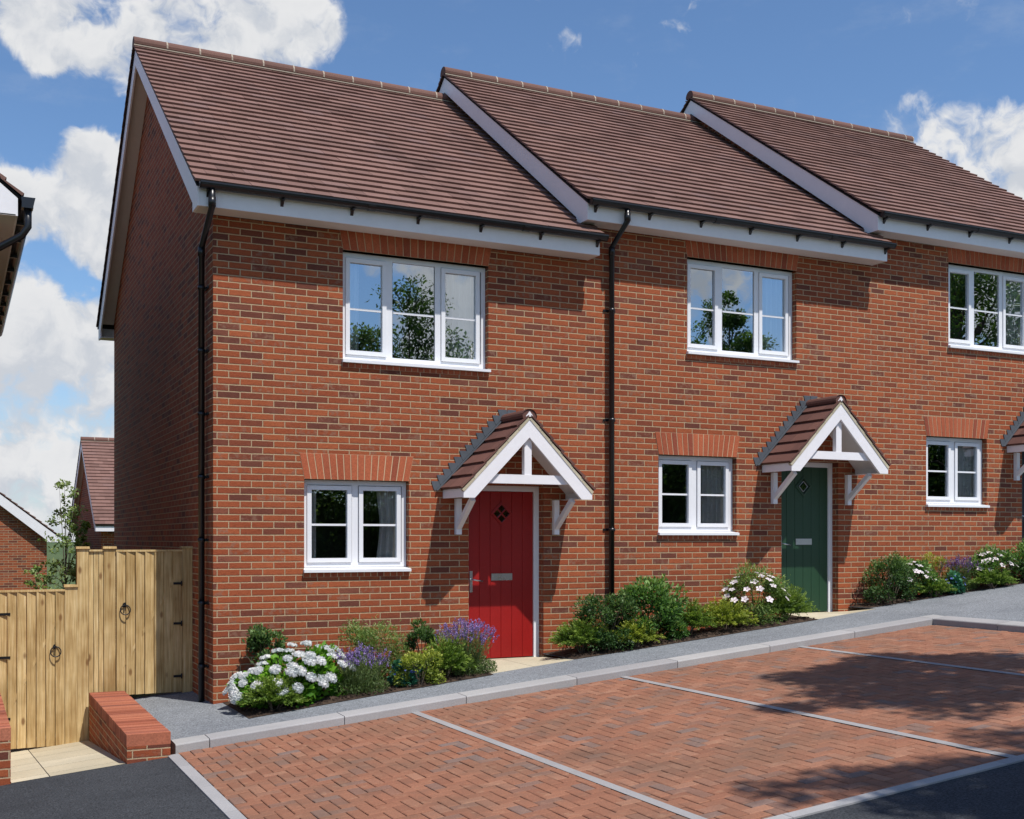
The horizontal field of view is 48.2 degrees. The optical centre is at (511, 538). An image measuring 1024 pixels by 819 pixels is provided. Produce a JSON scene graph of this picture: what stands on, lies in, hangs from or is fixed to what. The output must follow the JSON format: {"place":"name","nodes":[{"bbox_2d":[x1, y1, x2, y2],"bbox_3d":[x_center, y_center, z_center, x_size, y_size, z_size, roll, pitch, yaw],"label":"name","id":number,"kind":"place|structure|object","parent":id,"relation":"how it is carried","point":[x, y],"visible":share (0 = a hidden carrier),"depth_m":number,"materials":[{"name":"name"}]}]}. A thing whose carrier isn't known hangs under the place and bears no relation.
{"place":"outdoors","nodes":[
{"label":"outdoors","id":0,"kind":"place"},
{"bbox_2d":[11,740,125,782],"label":"slab paving","id":1,"kind":"structure","parent":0,"point":[69,753],"depth_m":11.13,"materials":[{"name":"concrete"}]},
{"bbox_2d":[63,584,77,743],"bbox_3d":[-5.016,1.593,13.015,0.152,2.144,0.144,0,0,-26],"label":"fence post","id":2,"kind":"object","parent":1,"relation":"on","point":[70,663],"visible":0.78,"depth_m":12.97,"materials":[{"name":"beige wood"}]},
{"bbox_2d":[75,546,89,741],"bbox_3d":[-4.904,1.377,13.070,0.151,2.576,0.144,0,0,-26],"label":"fence post","id":3,"kind":"object","parent":1,"relation":"on","point":[82,567],"visible":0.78,"depth_m":13.02,"materials":[{"name":"beige wood"}]},
{"bbox_2d":[47,542,824,743],"bbox_3d":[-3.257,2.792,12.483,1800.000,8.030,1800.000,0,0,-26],"label":"ground","id":4,"kind":"structure","parent":0,"point":[58,555],"depth_m":174.25,"materials":[{"name":"green plant"}]},
{"bbox_2d":[0,693,10,785],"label":"garden wall","id":5,"kind":"structure","parent":4,"relation":"on","point":[5,753],"depth_m":9.73,"materials":[{"name":"red brick"}]},
{"bbox_2d":[0,173,34,336],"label":"brick house","id":6,"kind":"structure","parent":4,"relation":"on","point":[16,207],"depth_m":12.21,"materials":[{"name":"brown tile"}]},
{"bbox_2d":[0,492,58,589],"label":"brick house","id":7,"kind":"structure","parent":4,"relation":"on","point":[22,548],"depth_m":34.60,"materials":[{"name":"red brick"}]},
{"bbox_2d":[22,564,54,589],"bbox_3d":[-6.413,1.374,15.434,0.349,2.083,0.410,0,0,37],"label":"young tree","id":8,"kind":"object","parent":4,"relation":"on","point":[35,569],"visible":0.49,"depth_m":15.35,"materials":[{"name":"green plant"}]},
{"bbox_2d":[33,479,93,596],"bbox_3d":[-5.973,0.805,15.278,0.795,3.221,0.782,0,0,-26],"label":"young tree","id":9,"kind":"object","parent":4,"relation":"on","point":[70,570],"visible":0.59,"depth_m":15.27,"materials":[{"name":"green plant"}]},
{"bbox_2d":[71,521,98,583],"bbox_3d":[-5.891,1.056,15.769,0.308,2.618,0.354,0,0,26],"label":"young tree","id":10,"kind":"object","parent":4,"relation":"on","point":[88,524],"visible":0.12,"depth_m":15.72,"materials":[{"name":"plant"}]},
{"bbox_2d":[69,437,113,647],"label":"brick house","id":11,"kind":"structure","parent":4,"relation":"on","point":[94,480],"depth_m":38.86,"materials":[{"name":"brown tile"}]},
{"bbox_2d":[102,546,116,691],"bbox_3d":[-4.641,1.327,13.198,0.153,2.476,0.144,0,0,-26],"label":"fence post","id":12,"kind":"object","parent":4,"relation":"on","point":[109,618],"visible":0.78,"depth_m":13.15,"materials":[{"name":"beige wood"}]},
{"bbox_2d":[89,550,103,692],"bbox_3d":[-4.763,1.220,13.114,0.167,2.190,0.065,0,0,-26],"label":"timber fence","id":13,"kind":"object","parent":12,"relation":"attached to","point":[95,621],"visible":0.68,"depth_m":13.10,"materials":[{"name":"beige wood"}]},
{"bbox_2d":[89,691,170,763],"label":"garden wall","id":14,"kind":"structure","parent":4,"relation":"on","point":[125,727],"depth_m":10.98,"materials":[{"name":"red brick"}]},
{"bbox_2d":[96,36,608,703],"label":"terraced house","id":15,"kind":"structure","parent":4,"relation":"on","point":[258,206],"depth_m":13.75,"materials":[{"name":"red brick"}]},
{"bbox_2d":[179,546,192,692],"bbox_3d":[-3.859,1.135,13.580,0.144,2.092,0.144,0,0,-26],"label":"fence post","id":16,"kind":"object","parent":15,"relation":"attached to","point":[187,619],"visible":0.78,"depth_m":13.53,"materials":[{"name":"brown wood"}]},
{"bbox_2d":[116,550,182,694],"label":"garden gate","id":17,"kind":"structure","parent":16,"relation":"attached to","point":[148,621],"depth_m":13.32,"materials":[{"name":"beige wood"}]},
{"bbox_2d":[312,490,315,557],"bbox_3d":[-2.332,-0.165,13.164,0.180,0.960,0.072,0,0,-26],"label":"curtain","id":18,"kind":"object","parent":15,"relation":"attached to","point":[313,522],"visible":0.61,"depth_m":13.17,"materials":[{"name":"white fabric"}]},
{"bbox_2d":[350,263,358,350],"bbox_3d":[-1.899,-2.695,13.372,0.220,1.180,0.073,0,0,-26],"label":"curtain","id":19,"kind":"object","parent":15,"relation":"attached to","point":[354,303],"visible":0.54,"depth_m":13.40,"materials":[{"name":"white fabric"}]},
{"bbox_2d":[303,480,410,572],"bbox_3d":[-1.802,-0.143,13.250,1.284,1.053,0.203,0,0,-26],"label":"window","id":20,"kind":"structure","parent":15,"relation":"in","point":[354,561],"depth_m":13.28,"materials":[{"name":"white plastic"}]},
{"bbox_2d":[376,486,395,557],"bbox_3d":[-1.455,-0.165,13.591,0.330,0.960,0.074,0,0,-26],"label":"curtain","id":21,"kind":"object","parent":15,"relation":"attached to","point":[386,501],"visible":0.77,"depth_m":13.58,"materials":[{"name":"white fabric"}]},
{"bbox_2d":[342,252,490,372],"bbox_3d":[-1.135,-2.665,13.575,1.862,1.288,0.203,0,0,-26],"label":"window","id":22,"kind":"structure","parent":15,"relation":"in","point":[384,357],"depth_m":13.64,"materials":[{"name":"white plastic"}]},
{"bbox_2d":[447,274,473,358],"bbox_3d":[-0.597,-2.695,14.009,0.400,1.180,0.076,0,0,-26],"label":"curtain","id":23,"kind":"object","parent":15,"relation":"attached to","point":[460,304],"visible":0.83,"depth_m":13.99,"materials":[{"name":"white fabric"}]},
{"bbox_2d":[469,491,532,657],"bbox_3d":[-0.128,0.443,14.142,0.885,2.052,0.122,0,0,-26],"label":"door","id":24,"kind":"structure","parent":15,"relation":"in","point":[500,523],"depth_m":14.18,"materials":[{"name":"red paint"}]},
{"bbox_2d":[477,657,572,673],"bbox_3d":[0.075,1.536,13.629,1.099,0.213,0.858,0,0,-26],"label":"doorstep","id":25,"kind":"structure","parent":4,"relation":"on","point":[503,665],"depth_m":13.61,"materials":[{"name":"concrete"}]},
{"bbox_2d":[168,753,1023,818],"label":"edging","id":26,"kind":"object","parent":4,"relation":"on","point":[224,805],"visible":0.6,"depth_m":7.64,"materials":[{"name":"concrete"}]},
{"bbox_2d":[171,615,1023,754],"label":"kerb","id":27,"kind":"structure","parent":4,"relation":"on","point":[186,744],"depth_m":12.22,"materials":[{"name":"concrete"}]},
{"bbox_2d":[436,67,896,632],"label":"terraced house","id":28,"kind":"structure","parent":4,"relation":"on","point":[690,377],"depth_m":15.71,"materials":[{"name":"red brick"}]},
{"bbox_2d":[658,455,738,534],"bbox_3d":[2.461,-0.573,15.330,1.284,1.053,0.203,0,0,-26],"label":"window","id":29,"kind":"structure","parent":28,"relation":"in","point":[693,526],"depth_m":15.37,"materials":[{"name":"white plastic"}]},
{"bbox_2d":[701,465,723,522],"bbox_3d":[2.736,-0.595,15.635,0.450,0.960,0.076,0,0,-26],"label":"curtain","id":30,"kind":"object","parent":28,"relation":"attached to","point":[712,482],"visible":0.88,"depth_m":15.62,"materials":[{"name":"white fabric"}]},
{"bbox_2d":[686,259,798,362],"bbox_3d":[3.128,-3.095,15.655,1.862,1.288,0.203,0,0,-26],"label":"window","id":31,"kind":"structure","parent":28,"relation":"in","point":[757,353],"depth_m":15.80,"materials":[{"name":"white plastic"}]},
{"bbox_2d":[762,277,782,351],"bbox_3d":[3.666,-3.125,16.089,0.400,1.180,0.076,0,0,-26],"label":"curtain","id":32,"kind":"object","parent":28,"relation":"attached to","point":[772,305],"visible":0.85,"depth_m":16.08,"materials":[{"name":"white fabric"}]},
{"bbox_2d":[781,467,826,611],"bbox_3d":[4.135,0.013,16.221,0.885,2.052,0.122,0,0,-26],"label":"door","id":33,"kind":"structure","parent":28,"relation":"in","point":[804,501],"depth_m":16.27,"materials":[{"name":"green paint"}]},
{"bbox_2d":[636,91,1023,599],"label":"terraced house","id":34,"kind":"structure","parent":4,"relation":"on","point":[949,370],"depth_m":17.52,"materials":[{"name":"red brick"}]},
{"bbox_2d":[926,437,989,507],"bbox_3d":[6.724,-1.003,17.409,1.284,1.053,0.203,0,0,-26],"label":"window","id":35,"kind":"structure","parent":34,"relation":"in","point":[951,499],"depth_m":17.45,"materials":[{"name":"white plastic"}]},
{"bbox_2d":[958,446,974,500],"bbox_3d":[6.972,-1.025,17.701,0.510,0.960,0.076,0,0,-26],"label":"curtain","id":36,"kind":"object","parent":34,"relation":"attached to","point":[966,462],"visible":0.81,"depth_m":17.72,"materials":[{"name":"white fabric"}]},
{"bbox_2d":[948,264,1023,354],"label":"window","id":37,"kind":"structure","parent":34,"relation":"in","point":[1001,277],"depth_m":17.82,"materials":[{"name":"white plastic"}]},
{"bbox_2d":[1006,280,1020,345],"bbox_3d":[7.902,-3.555,18.155,0.460,1.180,0.062,0,0,-26],"label":"curtain","id":38,"kind":"object","parent":34,"relation":"attached to","point":[1013,306],"visible":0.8,"depth_m":18.17,"materials":[{"name":"white fabric"}]},
{"bbox_2d":[1022,452,1023,559],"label":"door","id":39,"kind":"structure","parent":34,"relation":"in","point":[1022,452],"depth_m":18.18,"materials":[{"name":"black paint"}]},
{"bbox_2d":[789,609,872,618],"bbox_3d":[4.460,1.081,15.879,1.124,0.216,0.658,0,0,-26],"label":"doorstep","id":40,"kind":"structure","parent":4,"relation":"on","point":[820,615],"depth_m":15.79,"materials":[{"name":"concrete"}]},
{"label":"paving bed","id":41,"kind":"structure","parent":4,"relation":"on","visible":0},
{"bbox_2d":[179,625,1023,818],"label":"parking bay","id":42,"kind":"object","parent":41,"relation":"on","point":[707,756],"visible":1,"depth_m":9.35,"materials":[{"name":"brick"}]},
{"bbox_2d":[412,646,1023,818],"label":"parking bay lines","id":43,"kind":"object","parent":42,"relation":"on","point":[687,814],"visible":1,"depth_m":9.25,"materials":[{"name":"paint"}]},
{"bbox_2d":[0,757,1023,818],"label":"road","id":44,"kind":"structure","parent":0,"point":[164,788],"depth_m":8.52,"materials":[{"name":"black asphalt"}]},
{"bbox_2d":[0,0,1023,541],"label":"sky","id":45,"kind":"structure","parent":0,"point":[947,75],"materials":[{"name":"blue"}]},
{"bbox_2d":[133,583,1023,739],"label":"pavement","id":46,"kind":"structure","parent":0,"point":[177,715],"depth_m":13.28,"materials":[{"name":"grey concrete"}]},
{"bbox_2d":[223,670,492,717],"bbox_3d":[-1.623,1.648,12.590,2.830,0.284,1.240,0,0,-26],"label":"planting bed","id":47,"kind":"object","parent":46,"relation":"on","point":[248,711],"visible":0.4,"depth_m":12.14,"materials":[{"name":"soil"}]},
{"bbox_2d":[242,623,294,667],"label":"shrub","id":48,"kind":"object","parent":47,"relation":"on","point":[257,639],"visible":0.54,"depth_m":12.45,"materials":[{"name":"green plant"}]},
{"bbox_2d":[235,674,311,709],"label":"shrub","id":49,"kind":"object","parent":47,"relation":"on","point":[266,691],"visible":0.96,"depth_m":11.60,"materials":[{"name":"green plant"}]},
{"bbox_2d":[223,640,355,708],"bbox_3d":[-2.360,1.420,12.151,1.354,0.684,1.085,0,0,-26],"label":"hydrangea","id":50,"kind":"object","parent":47,"relation":"on","point":[314,670],"visible":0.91,"depth_m":11.95,"materials":[{"name":"white plant"}]},
{"bbox_2d":[334,641,390,694],"bbox_3d":[-1.627,1.383,12.336,0.655,0.575,0.575,0,0,-26],"label":"lavender bush","id":51,"kind":"object","parent":47,"relation":"on","point":[358,682],"visible":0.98,"depth_m":12.24,"materials":[{"name":"purple plant"}]},
{"bbox_2d":[336,614,415,685],"bbox_3d":[-1.529,1.232,12.929,1.067,0.830,0.805,0,0,-26],"label":"feathery shrub","id":52,"kind":"object","parent":47,"relation":"on","point":[367,633],"visible":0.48,"depth_m":12.85,"materials":[{"name":"green plant"}]},
{"bbox_2d":[387,659,422,686],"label":"blue flower plant","id":53,"kind":"object","parent":47,"relation":"on","point":[412,679],"visible":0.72,"depth_m":12.50,"materials":[{"name":"teal plant"}]},
{"bbox_2d":[393,647,445,685],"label":"yellow shrub","id":54,"kind":"object","parent":47,"relation":"on","point":[410,663],"visible":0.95,"depth_m":12.49,"materials":[{"name":"green plant"}]},
{"bbox_2d":[402,618,442,675],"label":"shrub","id":55,"kind":"object","parent":47,"relation":"on","point":[426,634],"visible":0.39,"depth_m":13.12,"materials":[{"name":"green plant"}]},
{"bbox_2d":[424,631,478,676],"bbox_3d":[-0.752,1.314,12.810,0.817,0.547,0.501,0,0,-26],"label":"conifer","id":56,"kind":"object","parent":47,"relation":"on","point":[452,656],"visible":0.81,"depth_m":12.76,"materials":[{"name":"green plant"}]},
{"bbox_2d":[435,618,499,675],"bbox_3d":[-0.533,1.221,13.086,0.771,0.656,0.601,0,0,-26],"label":"lavender bush","id":57,"kind":"object","parent":47,"relation":"on","point":[476,655],"visible":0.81,"depth_m":13.00,"materials":[{"name":"purple plant"}]},
{"bbox_2d":[546,616,816,658],"bbox_3d":[2.266,1.238,14.732,3.780,0.374,0.800,0,0,-26],"label":"planting bed","id":58,"kind":"object","parent":46,"relation":"on","point":[700,633],"visible":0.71,"depth_m":14.48,"materials":[{"name":"soil"}]},
{"bbox_2d":[547,616,609,652],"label":"shrub","id":59,"kind":"object","parent":58,"relation":"on","point":[566,635],"visible":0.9,"depth_m":13.81,"materials":[{"name":"green plant"}]},
{"bbox_2d":[570,589,639,650],"bbox_3d":[1.129,0.999,14.059,0.864,0.752,0.834,0,0,-26],"label":"shrub","id":60,"kind":"object","parent":58,"relation":"on","point":[622,601],"visible":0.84,"depth_m":13.92,"materials":[{"name":"green plant"}]},
{"bbox_2d":[612,617,665,647],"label":"shrub","id":61,"kind":"object","parent":58,"relation":"on","point":[638,633],"visible":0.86,"depth_m":13.96,"materials":[{"name":"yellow plant"}]},
{"bbox_2d":[611,573,691,644],"bbox_3d":[1.734,0.866,14.381,1.082,0.906,0.908,0,0,-26],"label":"shrub","id":62,"kind":"object","parent":58,"relation":"on","point":[666,604],"visible":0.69,"depth_m":14.23,"materials":[{"name":"green plant"}]},
{"bbox_2d":[655,598,722,634],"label":"shrub","id":63,"kind":"object","parent":58,"relation":"on","point":[693,617],"visible":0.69,"depth_m":14.55,"materials":[{"name":"green plant"}]},
{"bbox_2d":[701,595,758,628],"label":"shrub","id":64,"kind":"object","parent":58,"relation":"on","point":[727,612],"visible":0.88,"depth_m":14.76,"materials":[{"name":"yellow plant"}]},
{"bbox_2d":[719,560,797,626],"bbox_3d":[3.229,0.709,15.256,1.127,0.893,0.857,0,0,-26],"label":"rock rose","id":65,"kind":"object","parent":58,"relation":"on","point":[770,583],"visible":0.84,"depth_m":15.15,"materials":[{"name":"green plant"}]},
{"bbox_2d":[758,582,818,618],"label":"shrub","id":66,"kind":"object","parent":58,"relation":"on","point":[799,599],"visible":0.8,"depth_m":15.30,"materials":[{"name":"green plant"}]},
{"bbox_2d":[853,579,1023,607],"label":"planting bed","id":67,"kind":"object","parent":46,"relation":"on","point":[925,596],"visible":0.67,"depth_m":16.61,"materials":[{"name":"soil"}]},
{"bbox_2d":[860,551,921,602],"bbox_3d":[5.430,0.550,16.393,0.990,0.757,0.761,0,0,-26],"label":"shrub","id":68,"kind":"object","parent":67,"relation":"on","point":[895,570],"visible":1,"depth_m":16.31,"materials":[{"name":"green plant"}]},
{"bbox_2d":[885,555,942,597],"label":"rock rose","id":69,"kind":"object","parent":67,"relation":"on","point":[921,570],"visible":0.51,"depth_m":16.61,"materials":[{"name":"green plant"}]},
{"bbox_2d":[910,576,957,597],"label":"shrub","id":70,"kind":"object","parent":67,"relation":"on","point":[942,586],"visible":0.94,"depth_m":16.61,"materials":[{"name":"green plant"}]},
{"bbox_2d":[918,551,950,591],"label":"feathery shrub","id":71,"kind":"object","parent":67,"relation":"on","point":[933,563],"visible":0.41,"depth_m":16.99,"materials":[{"name":"yellow plant"}]},
{"bbox_2d":[946,569,965,593],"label":"blue flower plant","id":72,"kind":"object","parent":67,"relation":"on","point":[956,580],"visible":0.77,"depth_m":16.80,"materials":[{"name":"teal plant"}]},
{"bbox_2d":[941,554,979,589],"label":"lavender bush","id":73,"kind":"object","parent":67,"relation":"on","point":[959,567],"visible":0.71,"depth_m":17.07,"materials":[{"name":"purple plant"}]},
{"bbox_2d":[964,543,1020,585],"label":"rock rose","id":74,"kind":"object","parent":67,"relation":"on","point":[989,561],"visible":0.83,"depth_m":17.31,"materials":[{"name":"green plant"}]},
{"bbox_2d":[967,568,1017,588],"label":"shrub","id":75,"kind":"object","parent":67,"relation":"on","point":[989,578],"visible":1,"depth_m":17.08,"materials":[{"name":"green plant"}]},
{"bbox_2d":[1010,538,1023,578],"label":"shrub","id":76,"kind":"object","parent":67,"relation":"on","point":[1019,554],"visible":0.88,"depth_m":17.59,"materials":[{"name":"green plant"}]},
{"bbox_3d":[-5.762,1.593,12.652,0.153,2.144,0.144,0,0,-26],"label":"fence post","id":77,"kind":"object","parent":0,"visible":0},
{"bbox_2d":[0,589,64,748],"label":"garden gate","id":78,"kind":"structure","parent":77,"relation":"attached to","point":[32,657],"depth_m":12.79,"materials":[{"name":"beige wood"}]}
]}

